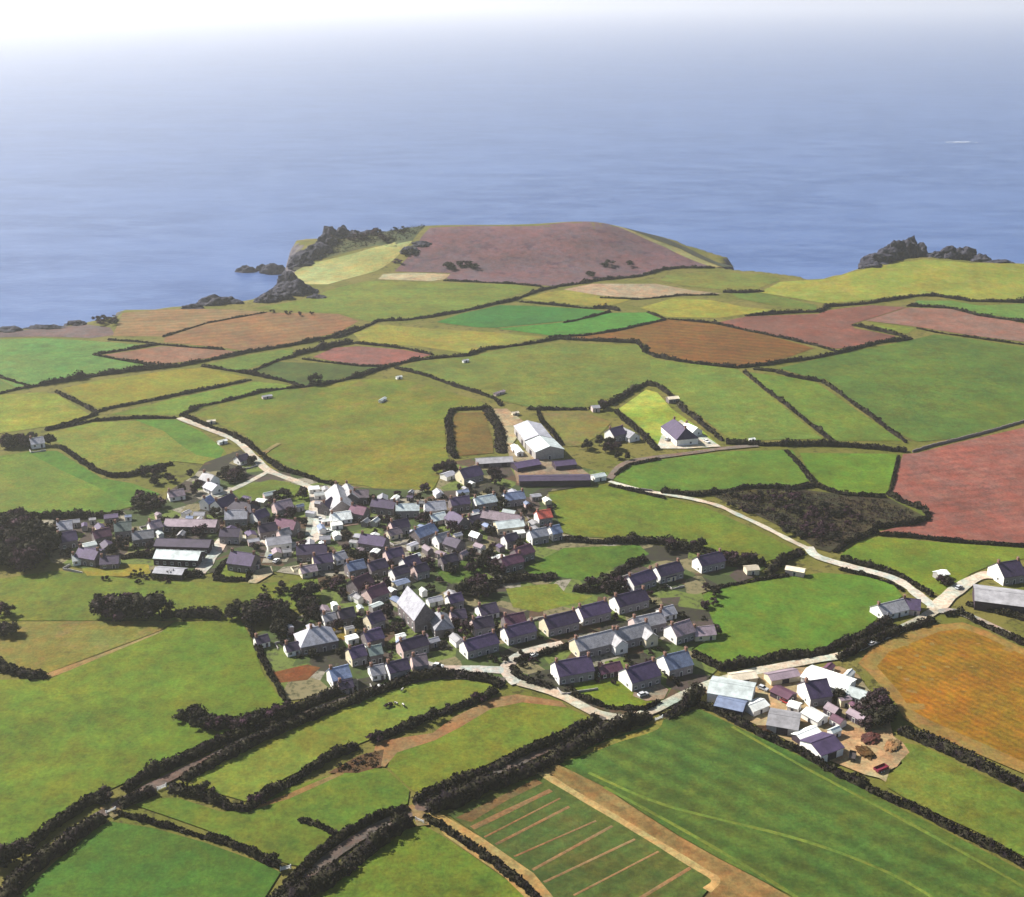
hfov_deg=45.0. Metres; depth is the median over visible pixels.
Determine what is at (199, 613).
hedge
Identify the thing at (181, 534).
shed
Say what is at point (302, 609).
tree
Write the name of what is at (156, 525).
house
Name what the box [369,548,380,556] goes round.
shed
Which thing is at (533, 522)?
shed
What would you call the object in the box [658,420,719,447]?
yard
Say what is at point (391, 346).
hedge
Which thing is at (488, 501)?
house
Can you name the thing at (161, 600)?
tree
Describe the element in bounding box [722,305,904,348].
ploughed field
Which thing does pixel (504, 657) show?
bush
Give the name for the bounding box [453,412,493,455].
paddock
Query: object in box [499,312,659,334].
field
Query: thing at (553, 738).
hedge
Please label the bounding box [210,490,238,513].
house
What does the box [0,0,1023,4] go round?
sky
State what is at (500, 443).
hedge
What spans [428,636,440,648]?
shed
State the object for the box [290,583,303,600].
tree
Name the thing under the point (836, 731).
shed
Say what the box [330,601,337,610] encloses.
shed
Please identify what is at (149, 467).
tree
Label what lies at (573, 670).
house
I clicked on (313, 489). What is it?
shed
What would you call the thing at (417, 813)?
path
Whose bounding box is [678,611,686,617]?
bush
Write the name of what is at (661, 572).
house
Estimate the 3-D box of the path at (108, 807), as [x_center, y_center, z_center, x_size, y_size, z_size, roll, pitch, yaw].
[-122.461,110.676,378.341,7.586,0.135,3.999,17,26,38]
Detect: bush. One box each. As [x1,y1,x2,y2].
[59,547,71,555]
[63,551,70,557]
[96,319,106,323]
[103,317,112,322]
[131,544,136,550]
[132,569,143,576]
[150,574,158,579]
[161,576,170,582]
[171,704,199,720]
[185,706,207,724]
[190,713,216,727]
[192,780,210,794]
[199,786,215,792]
[203,714,227,729]
[225,715,238,729]
[236,711,252,731]
[246,793,266,803]
[247,707,265,726]
[263,703,282,723]
[267,851,281,867]
[271,699,298,709]
[272,587,283,594]
[277,586,290,593]
[278,580,286,589]
[336,762,348,766]
[347,235,356,240]
[352,233,364,239]
[353,758,364,764]
[358,234,370,240]
[364,732,382,741]
[371,227,380,232]
[378,234,387,240]
[383,702,393,706]
[386,641,395,649]
[393,226,406,231]
[401,248,417,253]
[406,714,425,724]
[424,706,443,719]
[431,605,441,612]
[439,641,447,649]
[444,261,453,267]
[445,703,452,714]
[464,555,474,561]
[469,261,479,267]
[470,692,487,702]
[483,689,494,699]
[487,654,498,661]
[500,654,509,660]
[518,660,528,666]
[522,654,533,661]
[586,271,595,275]
[599,259,615,265]
[612,612,618,620]
[623,654,630,662]
[656,584,667,588]
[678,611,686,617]
[726,501,736,506]
[727,490,739,496]
[741,494,750,499]
[743,505,752,512]
[748,504,762,512]
[770,498,786,506]
[771,498,779,506]
[774,516,789,523]
[776,513,785,520]
[777,521,792,527]
[782,524,792,532]
[783,487,793,495]
[786,499,800,504]
[788,492,797,498]
[791,504,802,514]
[802,511,813,519]
[810,521,824,529]
[817,519,825,526]
[818,501,829,510]
[824,531,842,539]
[827,510,835,515]
[837,503,847,508]
[841,506,851,513]
[849,513,863,519]
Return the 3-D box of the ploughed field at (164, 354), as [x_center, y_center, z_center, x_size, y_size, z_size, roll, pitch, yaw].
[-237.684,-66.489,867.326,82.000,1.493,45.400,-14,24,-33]
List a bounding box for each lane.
[2,677,504,887]
[283,715,605,894]
[606,445,758,478]
[608,480,806,548]
[804,546,934,606]
[937,608,1010,632]
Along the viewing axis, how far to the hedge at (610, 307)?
996.25 m
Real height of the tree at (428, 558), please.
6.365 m
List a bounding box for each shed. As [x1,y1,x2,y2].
[72,519,79,527]
[81,522,87,531]
[82,541,97,547]
[89,517,95,524]
[94,522,104,529]
[100,540,112,551]
[104,513,118,522]
[124,514,131,520]
[152,566,187,579]
[154,512,161,518]
[155,530,163,537]
[176,530,185,538]
[181,509,192,517]
[193,512,206,518]
[206,419,215,423]
[217,439,227,444]
[241,495,251,502]
[244,529,257,538]
[247,538,259,546]
[255,498,268,506]
[261,394,272,398]
[262,490,275,498]
[271,547,281,557]
[282,548,291,556]
[286,624,293,633]
[295,503,304,511]
[305,510,316,517]
[305,539,314,543]
[308,485,319,492]
[314,491,324,499]
[314,500,321,506]
[317,523,325,533]
[318,604,330,613]
[319,535,330,543]
[321,486,328,491]
[321,518,329,524]
[330,521,342,529]
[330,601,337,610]
[332,530,341,540]
[344,625,354,634]
[344,633,358,644]
[347,591,358,601]
[349,539,357,547]
[353,533,359,539]
[353,593,363,603]
[356,604,363,612]
[361,517,370,526]
[368,601,383,611]
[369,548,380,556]
[370,517,380,526]
[377,493,387,499]
[378,397,386,402]
[388,587,396,595]
[389,596,399,607]
[390,495,399,501]
[391,577,410,590]
[395,632,406,640]
[406,495,413,500]
[406,541,418,551]
[408,489,414,495]
[419,587,426,597]
[421,544,433,555]
[426,595,443,606]
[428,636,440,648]
[432,488,443,498]
[434,550,446,557]
[440,470,454,480]
[443,589,456,598]
[449,633,462,647]
[453,532,462,539]
[456,489,469,495]
[458,549,468,560]
[467,480,474,486]
[468,530,482,542]
[473,542,485,552]
[475,456,513,467]
[481,522,492,532]
[493,390,504,395]
[495,543,504,552]
[502,509,517,514]
[510,411,519,415]
[510,444,523,455]
[511,459,540,471]
[513,529,525,537]
[528,519,539,527]
[529,493,541,500]
[542,496,551,504]
[551,459,576,469]
[591,405,600,411]
[591,472,606,481]
[666,396,679,403]
[728,670,757,682]
[743,565,759,574]
[746,697,769,716]
[764,668,800,685]
[770,685,797,703]
[785,565,805,576]
[786,700,802,711]
[791,725,821,744]
[801,706,829,726]
[823,662,835,670]
[823,702,841,715]
[827,725,841,736]
[829,713,846,727]
[837,695,851,707]
[843,668,854,677]
[845,685,868,701]
[845,707,865,724]
[848,701,854,708]
[932,569,949,580]
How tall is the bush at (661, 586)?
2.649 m
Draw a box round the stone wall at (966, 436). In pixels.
[912,420,1023,451]
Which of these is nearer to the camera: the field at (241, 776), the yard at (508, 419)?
the field at (241, 776)
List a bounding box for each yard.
[248,566,272,582]
[262,548,294,562]
[305,485,340,535]
[494,409,590,482]
[633,684,667,700]
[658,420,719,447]
[705,666,908,781]
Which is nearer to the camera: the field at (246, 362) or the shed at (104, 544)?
the shed at (104, 544)
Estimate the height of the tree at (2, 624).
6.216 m
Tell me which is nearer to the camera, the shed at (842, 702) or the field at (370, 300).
the shed at (842, 702)
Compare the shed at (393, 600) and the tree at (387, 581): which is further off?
the tree at (387, 581)
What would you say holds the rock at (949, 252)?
on the ground at (594, 457)
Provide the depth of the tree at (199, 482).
632.46 m
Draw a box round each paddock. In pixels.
[436,559,484,583]
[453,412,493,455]
[524,545,648,580]
[541,412,610,446]
[884,743,1023,855]
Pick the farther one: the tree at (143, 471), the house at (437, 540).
the tree at (143, 471)
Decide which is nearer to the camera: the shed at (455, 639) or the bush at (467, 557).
the shed at (455, 639)
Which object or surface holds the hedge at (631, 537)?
on the ground at (594, 457)
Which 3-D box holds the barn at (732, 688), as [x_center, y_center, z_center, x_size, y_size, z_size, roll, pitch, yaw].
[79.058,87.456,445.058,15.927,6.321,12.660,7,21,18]
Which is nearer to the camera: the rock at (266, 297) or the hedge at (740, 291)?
the rock at (266, 297)
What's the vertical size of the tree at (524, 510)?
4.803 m
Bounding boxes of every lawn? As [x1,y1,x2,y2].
[82,564,149,576]
[221,564,245,576]
[233,479,309,502]
[506,584,591,611]
[575,681,664,705]
[619,390,718,444]
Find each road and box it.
[195,488,325,572]
[324,506,527,526]
[408,658,503,672]
[500,641,562,684]
[516,608,938,719]
[927,571,991,608]
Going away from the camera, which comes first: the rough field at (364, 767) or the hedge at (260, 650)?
the rough field at (364, 767)
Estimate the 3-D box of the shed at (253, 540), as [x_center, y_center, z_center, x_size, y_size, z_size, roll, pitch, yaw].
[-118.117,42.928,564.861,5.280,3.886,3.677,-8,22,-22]
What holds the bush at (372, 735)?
on the bare field at (391, 747)
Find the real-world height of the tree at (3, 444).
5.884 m
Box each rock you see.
[0,326,23,332]
[23,324,64,328]
[64,320,86,325]
[181,304,204,308]
[195,294,230,305]
[226,299,243,303]
[235,265,256,272]
[253,292,278,302]
[255,264,264,271]
[259,263,284,274]
[267,288,294,300]
[270,282,284,289]
[276,271,297,284]
[281,278,309,295]
[287,254,314,270]
[289,250,322,260]
[303,284,318,294]
[304,244,324,256]
[306,293,326,298]
[307,241,332,252]
[315,233,337,245]
[321,226,341,236]
[336,225,349,238]
[347,230,359,236]
[399,246,419,254]
[410,240,431,247]
[858,260,881,268]
[860,252,892,264]
[877,248,899,261]
[881,240,911,259]
[902,235,917,257]
[916,242,927,257]
[925,251,942,258]
[936,245,961,259]
[956,246,976,260]
[970,253,991,261]
[984,259,1013,262]
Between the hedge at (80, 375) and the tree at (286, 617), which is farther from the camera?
the hedge at (80, 375)
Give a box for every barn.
[514,420,551,448]
[518,474,590,486]
[526,435,563,459]
[707,676,755,702]
[714,695,747,716]
[766,707,801,735]
[799,732,844,761]
[800,665,856,692]
[972,584,1023,614]
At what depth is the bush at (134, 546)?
558.23 m
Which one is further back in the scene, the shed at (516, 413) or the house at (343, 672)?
the shed at (516, 413)
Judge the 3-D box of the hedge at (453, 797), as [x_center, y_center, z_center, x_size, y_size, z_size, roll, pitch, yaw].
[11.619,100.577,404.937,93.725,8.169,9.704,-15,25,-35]
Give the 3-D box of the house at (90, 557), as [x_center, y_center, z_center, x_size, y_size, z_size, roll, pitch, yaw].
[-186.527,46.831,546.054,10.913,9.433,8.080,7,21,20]
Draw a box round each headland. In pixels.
[317,226,425,259]
[619,226,731,266]
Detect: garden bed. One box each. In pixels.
[274,665,319,682]
[332,627,356,639]
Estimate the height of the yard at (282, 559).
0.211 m
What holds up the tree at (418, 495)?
on the village ground at (687, 598)
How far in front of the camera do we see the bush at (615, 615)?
498.81 m
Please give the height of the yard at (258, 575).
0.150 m
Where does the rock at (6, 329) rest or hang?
on the ground at (594, 457)
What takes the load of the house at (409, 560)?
on the village ground at (687, 598)
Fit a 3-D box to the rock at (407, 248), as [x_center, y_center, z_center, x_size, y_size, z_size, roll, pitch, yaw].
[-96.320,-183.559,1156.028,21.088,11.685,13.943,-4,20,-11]
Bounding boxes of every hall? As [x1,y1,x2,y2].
[152,549,204,566]
[153,538,213,553]
[163,518,219,532]
[265,535,291,551]
[493,518,524,534]
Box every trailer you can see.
[848,750,856,760]
[873,763,888,772]
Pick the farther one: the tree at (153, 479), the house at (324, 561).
the tree at (153, 479)
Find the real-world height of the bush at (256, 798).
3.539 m
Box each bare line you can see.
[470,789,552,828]
[484,798,560,837]
[495,806,569,844]
[514,820,596,856]
[532,825,612,870]
[543,839,634,882]
[573,851,658,895]
[639,867,690,896]
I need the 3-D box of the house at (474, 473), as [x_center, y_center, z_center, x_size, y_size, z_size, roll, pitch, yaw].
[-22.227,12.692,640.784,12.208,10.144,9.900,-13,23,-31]
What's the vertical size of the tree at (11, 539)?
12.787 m
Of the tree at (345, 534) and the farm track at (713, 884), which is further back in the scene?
the tree at (345, 534)
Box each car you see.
[272,558,279,562]
[432,662,443,667]
[637,691,648,697]
[757,684,768,691]
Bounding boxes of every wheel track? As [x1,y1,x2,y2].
[588,772,932,896]
[603,786,797,896]
[731,726,1023,887]
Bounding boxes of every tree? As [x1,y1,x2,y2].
[0,434,12,446]
[0,439,8,447]
[0,513,17,527]
[0,518,20,531]
[0,528,18,541]
[0,533,23,555]
[0,600,9,614]
[0,621,7,632]
[0,621,21,636]
[0,842,5,859]
[0,843,19,867]
[1,603,16,615]
[3,535,25,544]
[4,526,20,531]
[5,840,23,861]
[6,511,19,517]
[8,438,19,447]
[9,506,26,520]
[9,548,35,571]
[11,837,34,857]
[14,433,26,439]
[18,436,29,445]
[19,535,39,548]
[20,516,48,528]
[23,538,49,551]
[27,432,38,436]
[30,521,58,538]
[38,528,61,550]
[44,433,56,444]
[88,593,105,615]
[89,789,106,804]
[91,592,119,614]
[94,783,113,803]
[101,592,132,621]
[104,524,113,531]
[106,543,116,553]
[106,593,140,618]
[115,534,129,546]
[119,592,153,618]
[129,495,144,505]
[129,499,144,511]
[130,489,144,502]
[130,593,165,617]
[132,495,144,505]
[135,465,145,472]
[139,468,147,474]
[143,494,156,502]
[143,495,158,509]
[143,541,153,549]
[146,464,157,472]
[147,590,175,615]
[149,467,158,473]
[149,475,157,484]
[158,464,166,474]
[158,496,166,506]
[164,473,171,480]
[167,475,177,480]
[171,527,181,534]
[177,484,185,489]
[186,469,193,475]
[190,482,199,491]
[193,523,207,535]
[194,478,202,486]
[209,506,223,517]
[216,468,228,476]
[224,604,239,619]
[225,472,237,482]
[226,470,239,477]
[226,598,249,616]
[236,466,245,471]
[236,471,245,479]
[239,497,248,501]
[240,600,258,616]
[241,605,266,623]
[242,525,251,534]
[245,604,268,621]
[249,590,275,602]
[251,500,259,505]
[253,543,259,549]
[257,599,272,619]
[267,498,276,506]
[268,513,280,521]
[269,615,289,628]
[270,597,289,607]
[270,603,286,621]
[270,623,287,640]
[273,488,288,499]
[275,622,288,635]
[277,601,294,613]
[279,613,292,624]
[284,506,296,517]
[289,612,299,621]
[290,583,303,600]
[290,619,296,624]
[294,486,307,497]
[295,595,307,608]
[297,532,304,539]
[297,600,310,615]
[301,518,307,523]
[301,616,310,623]
[302,580,321,595]
[303,586,314,597]
[305,600,317,614]
[306,603,319,617]
[307,372,322,384]
[307,596,319,605]
[308,647,319,657]
[314,612,321,620]
[319,579,328,588]
[325,576,332,583]
[328,577,343,589]
[331,618,343,629]
[335,646,345,655]
[337,587,347,598]
[338,574,346,584]
[340,530,352,538]
[341,544,351,552]
[346,547,359,558]
[353,617,361,625]
[354,629,363,638]
[356,611,363,619]
[357,550,368,561]
[363,581,373,589]
[367,494,376,502]
[371,574,379,584]
[380,602,394,618]
[382,515,390,523]
[382,576,391,586]
[387,559,393,567]
[389,621,401,631]
[393,514,400,519]
[405,536,413,542]
[414,493,424,500]
[419,482,430,491]
[419,511,429,522]
[420,555,435,567]
[424,583,435,592]
[432,463,440,471]
[435,576,443,580]
[440,460,448,471]
[441,602,455,614]
[444,630,450,637]
[445,520,456,532]
[446,561,457,572]
[448,461,457,471]
[451,616,460,629]
[453,525,464,532]
[453,580,470,591]
[457,621,473,635]
[463,562,477,571]
[464,575,475,581]
[465,483,472,490]
[467,577,476,586]
[469,547,477,554]
[470,583,486,596]
[471,519,481,531]
[474,559,484,569]
[474,572,487,581]
[475,554,487,562]
[475,576,488,586]
[480,548,495,556]
[480,585,488,596]
[483,488,492,494]
[483,558,490,569]
[484,524,496,534]
[485,559,496,569]
[486,466,495,474]
[486,579,497,593]
[489,472,501,483]
[489,564,500,575]
[490,506,498,511]
[494,466,501,472]
[494,562,507,571]
[496,494,508,507]
[499,485,504,492]
[514,538,524,546]
[521,507,527,513]
[525,503,532,510]
[547,505,553,513]
[581,441,593,449]
[582,576,596,585]
[591,576,600,585]
[594,435,603,444]
[594,572,608,585]
[599,579,617,593]
[600,401,605,409]
[602,443,609,452]
[603,436,611,443]
[605,580,620,592]
[606,442,614,450]
[611,441,621,449]
[613,574,629,589]
[614,452,622,458]
[625,452,630,457]
[642,344,650,351]
[664,543,673,552]
[668,539,676,550]
[678,541,689,550]
[689,539,696,548]
[692,545,700,552]
[694,536,706,546]
[700,601,707,608]
[702,582,710,588]
[710,597,718,604]
[712,587,722,596]
[712,623,721,633]
[723,551,731,558]
[727,550,740,561]
[727,556,737,565]
[739,555,748,565]
[741,552,749,561]
[748,551,759,560]
[834,688,846,697]
[850,700,872,711]
[856,702,876,717]
[858,715,873,730]
[860,691,880,707]
[864,709,885,727]
[871,686,886,695]
[875,694,891,705]
[877,689,894,705]
[877,706,895,721]
[879,704,898,722]
[936,574,944,582]
[943,577,953,585]
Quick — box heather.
[323,224,424,255]
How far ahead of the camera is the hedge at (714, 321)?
908.65 m
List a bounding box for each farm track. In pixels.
[176,417,311,487]
[213,472,267,496]
[257,443,280,455]
[429,813,552,896]
[538,771,719,891]
[564,717,663,760]
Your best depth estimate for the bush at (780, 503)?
613.01 m
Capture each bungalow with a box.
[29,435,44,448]
[71,551,81,566]
[99,553,120,568]
[167,487,185,501]
[202,478,223,494]
[233,453,248,464]
[252,632,270,647]
[282,640,300,656]
[298,563,317,578]
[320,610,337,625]
[329,509,352,523]
[332,549,347,564]
[336,677,354,693]
[368,662,385,680]
[384,526,402,539]
[427,511,445,524]
[449,606,467,623]
[466,513,484,527]
[474,602,499,617]
[594,661,623,679]
[621,424,639,442]
[655,603,677,620]
[664,567,676,581]
[684,420,701,435]
[693,623,716,641]
[870,598,909,618]
[902,594,920,615]
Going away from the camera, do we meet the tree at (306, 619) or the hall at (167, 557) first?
the tree at (306, 619)
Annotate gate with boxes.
[157,783,166,790]
[280,864,290,870]
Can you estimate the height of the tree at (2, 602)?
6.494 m
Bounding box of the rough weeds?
[338,752,379,772]
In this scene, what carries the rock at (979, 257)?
on the field at (980, 280)
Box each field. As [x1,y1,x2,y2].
[0,325,113,337]
[0,338,142,386]
[0,380,29,390]
[0,392,88,432]
[0,452,130,512]
[0,570,321,620]
[0,620,283,844]
[0,621,172,672]
[19,821,279,896]
[28,451,158,500]
[46,421,226,472]
[62,368,247,407]
[107,346,233,363]
[109,381,293,414]
[113,309,259,335]
[134,768,409,865]
[137,420,223,457]
[164,312,357,349]
[185,679,491,800]
[196,378,483,489]
[209,348,292,369]
[254,281,534,320]
[257,362,376,384]
[295,241,411,283]
[314,346,428,364]
[321,825,523,896]
[328,749,383,772]
[353,324,541,352]
[374,694,565,766]
[379,273,449,280]
[388,702,589,792]
[395,221,707,285]
[401,343,651,406]
[438,305,603,327]
[447,774,710,896]
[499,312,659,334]
[522,290,630,305]
[544,764,788,896]
[548,484,792,560]
[559,709,1023,896]
[564,284,720,297]
[575,319,812,364]
[612,450,808,490]
[641,298,776,317]
[650,359,821,439]
[661,271,779,289]
[694,573,901,662]
[712,488,922,551]
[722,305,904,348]
[731,293,816,309]
[749,372,900,440]
[760,259,1023,302]
[780,334,1023,441]
[800,453,896,492]
[841,537,1023,594]
[859,622,1023,772]
[866,308,1023,341]
[870,322,913,333]
[877,628,1023,761]
[880,428,1023,542]
[890,498,924,515]
[914,301,1023,318]
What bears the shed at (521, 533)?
on the village ground at (687, 598)
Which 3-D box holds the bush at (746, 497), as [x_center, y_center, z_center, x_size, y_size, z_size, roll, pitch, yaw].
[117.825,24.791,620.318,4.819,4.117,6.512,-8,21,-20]
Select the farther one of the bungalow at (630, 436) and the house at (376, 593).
the bungalow at (630, 436)
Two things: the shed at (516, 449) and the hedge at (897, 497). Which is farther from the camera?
the shed at (516, 449)
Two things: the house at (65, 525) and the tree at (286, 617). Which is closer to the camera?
the tree at (286, 617)
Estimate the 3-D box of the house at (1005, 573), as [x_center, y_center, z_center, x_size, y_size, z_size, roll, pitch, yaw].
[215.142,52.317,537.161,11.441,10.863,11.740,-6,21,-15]
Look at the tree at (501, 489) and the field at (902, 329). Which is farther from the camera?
the field at (902, 329)
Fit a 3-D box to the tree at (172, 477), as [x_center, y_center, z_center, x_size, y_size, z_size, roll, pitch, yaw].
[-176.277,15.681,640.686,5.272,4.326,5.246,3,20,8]
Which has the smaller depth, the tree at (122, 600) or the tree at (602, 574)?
the tree at (122, 600)
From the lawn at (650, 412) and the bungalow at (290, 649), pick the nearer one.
the bungalow at (290, 649)
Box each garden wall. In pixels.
[63,564,82,572]
[291,563,307,571]
[390,542,407,545]
[528,613,557,620]
[557,687,597,693]
[667,585,684,589]
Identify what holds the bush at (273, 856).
on the ground at (594, 457)
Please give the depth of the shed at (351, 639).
477.17 m
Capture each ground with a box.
[0,221,1023,896]
[42,450,764,713]
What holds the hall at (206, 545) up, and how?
on the village ground at (687, 598)
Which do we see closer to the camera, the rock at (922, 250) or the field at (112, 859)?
the field at (112, 859)
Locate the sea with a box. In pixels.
[0,5,1023,327]
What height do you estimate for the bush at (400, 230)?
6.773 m
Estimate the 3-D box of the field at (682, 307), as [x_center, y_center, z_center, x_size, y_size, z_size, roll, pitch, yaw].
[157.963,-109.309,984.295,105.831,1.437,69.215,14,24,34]
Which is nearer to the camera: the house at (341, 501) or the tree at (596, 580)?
the tree at (596, 580)
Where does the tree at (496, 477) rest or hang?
on the village ground at (687, 598)
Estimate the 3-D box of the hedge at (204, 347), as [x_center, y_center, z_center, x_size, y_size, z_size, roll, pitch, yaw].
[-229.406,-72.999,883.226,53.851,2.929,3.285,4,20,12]
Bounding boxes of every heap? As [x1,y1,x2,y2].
[757,725,772,733]
[855,745,876,760]
[861,731,880,744]
[883,738,902,752]
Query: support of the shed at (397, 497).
on the village ground at (687, 598)
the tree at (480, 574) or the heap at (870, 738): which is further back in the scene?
the tree at (480, 574)
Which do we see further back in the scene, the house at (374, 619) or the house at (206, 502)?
the house at (206, 502)
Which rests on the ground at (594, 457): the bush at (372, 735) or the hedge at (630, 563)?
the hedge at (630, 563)
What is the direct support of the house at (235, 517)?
on the village ground at (687, 598)
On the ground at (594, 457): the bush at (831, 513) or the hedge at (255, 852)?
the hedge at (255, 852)
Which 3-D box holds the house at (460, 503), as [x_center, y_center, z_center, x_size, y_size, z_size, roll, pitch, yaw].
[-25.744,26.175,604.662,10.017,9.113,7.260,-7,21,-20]
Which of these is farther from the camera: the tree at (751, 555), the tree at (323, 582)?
the tree at (751, 555)
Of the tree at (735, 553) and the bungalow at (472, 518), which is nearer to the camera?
the tree at (735, 553)
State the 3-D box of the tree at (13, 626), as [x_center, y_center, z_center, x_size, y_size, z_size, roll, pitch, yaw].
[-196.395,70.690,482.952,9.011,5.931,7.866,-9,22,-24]
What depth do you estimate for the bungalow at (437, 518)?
587.44 m
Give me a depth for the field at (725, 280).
1086.71 m
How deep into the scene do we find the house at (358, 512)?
591.10 m
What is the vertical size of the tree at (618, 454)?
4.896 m
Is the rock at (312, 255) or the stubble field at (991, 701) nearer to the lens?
the stubble field at (991, 701)
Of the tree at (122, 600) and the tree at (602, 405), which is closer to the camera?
the tree at (122, 600)
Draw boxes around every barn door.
[525,481,531,486]
[542,481,549,485]
[560,481,567,485]
[578,481,584,485]
[776,727,787,735]
[782,678,789,683]
[827,751,836,761]
[981,604,992,611]
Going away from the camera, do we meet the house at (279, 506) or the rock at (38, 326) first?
the house at (279, 506)
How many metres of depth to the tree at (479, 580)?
518.34 m
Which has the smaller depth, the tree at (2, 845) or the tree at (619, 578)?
the tree at (2, 845)
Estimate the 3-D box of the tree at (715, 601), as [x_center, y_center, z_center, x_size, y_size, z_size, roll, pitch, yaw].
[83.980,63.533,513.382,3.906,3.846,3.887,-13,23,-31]
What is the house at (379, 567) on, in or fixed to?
on the village ground at (687, 598)
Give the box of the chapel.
[397,586,435,632]
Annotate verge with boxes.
[655,488,738,497]
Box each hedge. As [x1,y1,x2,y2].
[0,374,32,387]
[0,384,39,393]
[0,508,123,519]
[0,656,48,680]
[0,811,106,896]
[24,792,104,851]
[38,361,179,385]
[44,414,176,430]
[45,411,97,427]
[54,389,98,412]
[59,445,173,477]
[92,353,155,364]
[93,342,157,353]
[98,379,251,411]
[107,338,153,342]
[112,810,176,829]
[118,785,157,809]
[120,682,356,792]
[121,549,154,558]
[148,569,202,578]
[158,343,224,349]
[161,605,222,620]
[162,312,266,336]
[166,780,287,811]
[173,826,204,839]
[179,325,358,366]
[179,384,306,416]
[179,664,504,781]
[181,703,293,730]
[182,412,338,485]
[200,363,304,387]
[204,831,274,866]
[212,560,226,576]
[213,574,247,581]
[244,621,286,700]
[245,568,252,579]
[252,354,296,370]
[266,804,410,896]
[272,811,415,896]
[284,741,359,787]
[292,338,352,355]
[297,816,338,835]
[302,357,390,366]
[307,354,448,386]
[333,316,404,338]
[352,341,433,354]
[369,685,499,742]
[394,366,502,405]
[405,285,556,320]
[412,712,602,805]
[422,813,541,896]
[423,707,652,814]
[443,279,541,286]
[443,407,458,458]
[448,336,557,356]
[454,403,491,410]
[458,571,557,592]
[482,407,508,453]
[508,663,552,688]
[513,642,568,662]
[519,300,591,308]
[526,405,587,410]
[537,410,564,445]
[548,318,666,336]
[556,265,714,286]
[557,336,737,367]
[563,309,611,322]
[564,531,766,566]
[564,685,604,706]
[572,583,606,592]
[588,382,646,409]
[592,303,620,310]
[600,293,718,299]
[605,699,662,710]
[608,484,666,498]
[610,553,648,577]
[614,409,660,450]
[614,457,660,475]
[645,379,723,440]
[647,311,711,323]
[659,681,706,719]
[660,483,749,496]
[660,669,680,686]
[691,612,893,670]
[691,649,719,663]
[696,700,871,791]
[710,572,789,589]
[711,319,836,350]
[723,288,764,292]
[726,437,906,452]
[737,335,912,367]
[743,369,834,440]
[744,292,1023,315]
[750,481,886,497]
[753,367,819,381]
[763,548,805,574]
[783,449,814,481]
[820,379,907,442]
[832,527,879,552]
[835,615,936,661]
[838,567,904,591]
[840,554,933,596]
[851,322,907,336]
[868,786,1023,868]
[872,514,930,528]
[878,531,1023,547]
[885,490,931,516]
[890,455,899,491]
[896,725,1023,791]
[906,302,1023,322]
[916,327,1023,344]
[944,606,1023,645]
[965,601,1023,620]
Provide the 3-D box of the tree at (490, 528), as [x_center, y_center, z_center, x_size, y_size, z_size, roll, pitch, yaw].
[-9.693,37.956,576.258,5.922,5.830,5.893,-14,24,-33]
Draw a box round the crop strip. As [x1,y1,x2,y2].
[456,779,541,821]
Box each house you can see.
[56,518,72,531]
[57,530,78,549]
[74,543,104,566]
[91,527,112,545]
[113,519,131,538]
[131,528,154,546]
[146,518,162,535]
[198,469,219,485]
[199,495,214,510]
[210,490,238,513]
[218,524,242,543]
[224,506,248,526]
[226,547,260,572]
[227,498,259,515]
[249,507,269,523]
[257,521,277,538]
[271,498,293,516]
[274,515,300,536]
[275,526,292,539]
[293,621,338,655]
[296,540,326,561]
[311,552,333,570]
[317,496,332,514]
[324,480,351,512]
[325,664,351,686]
[336,605,356,626]
[342,480,358,504]
[344,558,366,578]
[345,572,374,595]
[345,644,367,666]
[349,501,369,520]
[353,486,368,503]
[358,530,389,553]
[360,582,389,604]
[360,627,384,647]
[362,610,385,629]
[366,558,388,576]
[366,642,383,663]
[369,495,395,515]
[382,546,404,564]
[384,657,410,680]
[387,518,410,534]
[388,564,410,580]
[395,630,429,657]
[396,500,419,517]
[399,553,421,572]
[409,519,438,544]
[409,651,428,670]
[410,561,429,580]
[423,498,446,513]
[430,607,453,637]
[431,531,450,549]
[437,552,458,570]
[442,532,465,553]
[444,507,469,529]
[444,591,464,609]
[447,495,470,511]
[455,462,483,484]
[458,628,499,659]
[468,615,494,636]
[471,490,497,510]
[480,506,525,525]
[497,549,524,573]
[500,531,518,549]
[500,611,526,627]
[500,616,537,645]
[501,488,525,507]
[509,543,535,561]
[526,526,549,544]
[533,507,552,525]
[538,606,579,636]
[547,523,562,541]
[549,651,594,684]
[568,625,627,656]
[575,597,611,625]
[604,425,626,442]
[609,585,649,614]
[615,617,658,647]
[617,656,661,691]
[625,565,656,590]
[628,608,666,632]
[652,557,684,583]
[656,646,693,676]
[660,416,697,445]
[664,618,695,644]
[691,548,725,573]
[797,677,832,706]
[987,556,1023,585]
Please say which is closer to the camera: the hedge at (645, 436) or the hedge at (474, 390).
the hedge at (645, 436)
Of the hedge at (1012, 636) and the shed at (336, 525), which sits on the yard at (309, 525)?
the shed at (336, 525)
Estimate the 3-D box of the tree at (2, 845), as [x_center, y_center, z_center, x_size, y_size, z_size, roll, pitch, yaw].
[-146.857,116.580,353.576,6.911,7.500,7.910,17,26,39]
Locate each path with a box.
[47,630,162,676]
[100,802,120,817]
[256,773,343,807]
[409,804,428,825]
[614,225,719,266]
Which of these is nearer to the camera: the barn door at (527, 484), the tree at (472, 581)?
the tree at (472, 581)
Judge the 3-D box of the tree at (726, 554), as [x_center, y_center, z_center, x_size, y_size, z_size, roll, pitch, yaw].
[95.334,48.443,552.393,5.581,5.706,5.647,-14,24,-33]
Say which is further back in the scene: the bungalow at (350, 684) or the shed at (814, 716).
the bungalow at (350, 684)
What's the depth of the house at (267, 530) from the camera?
570.89 m
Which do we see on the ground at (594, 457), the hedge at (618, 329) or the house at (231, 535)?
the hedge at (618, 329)

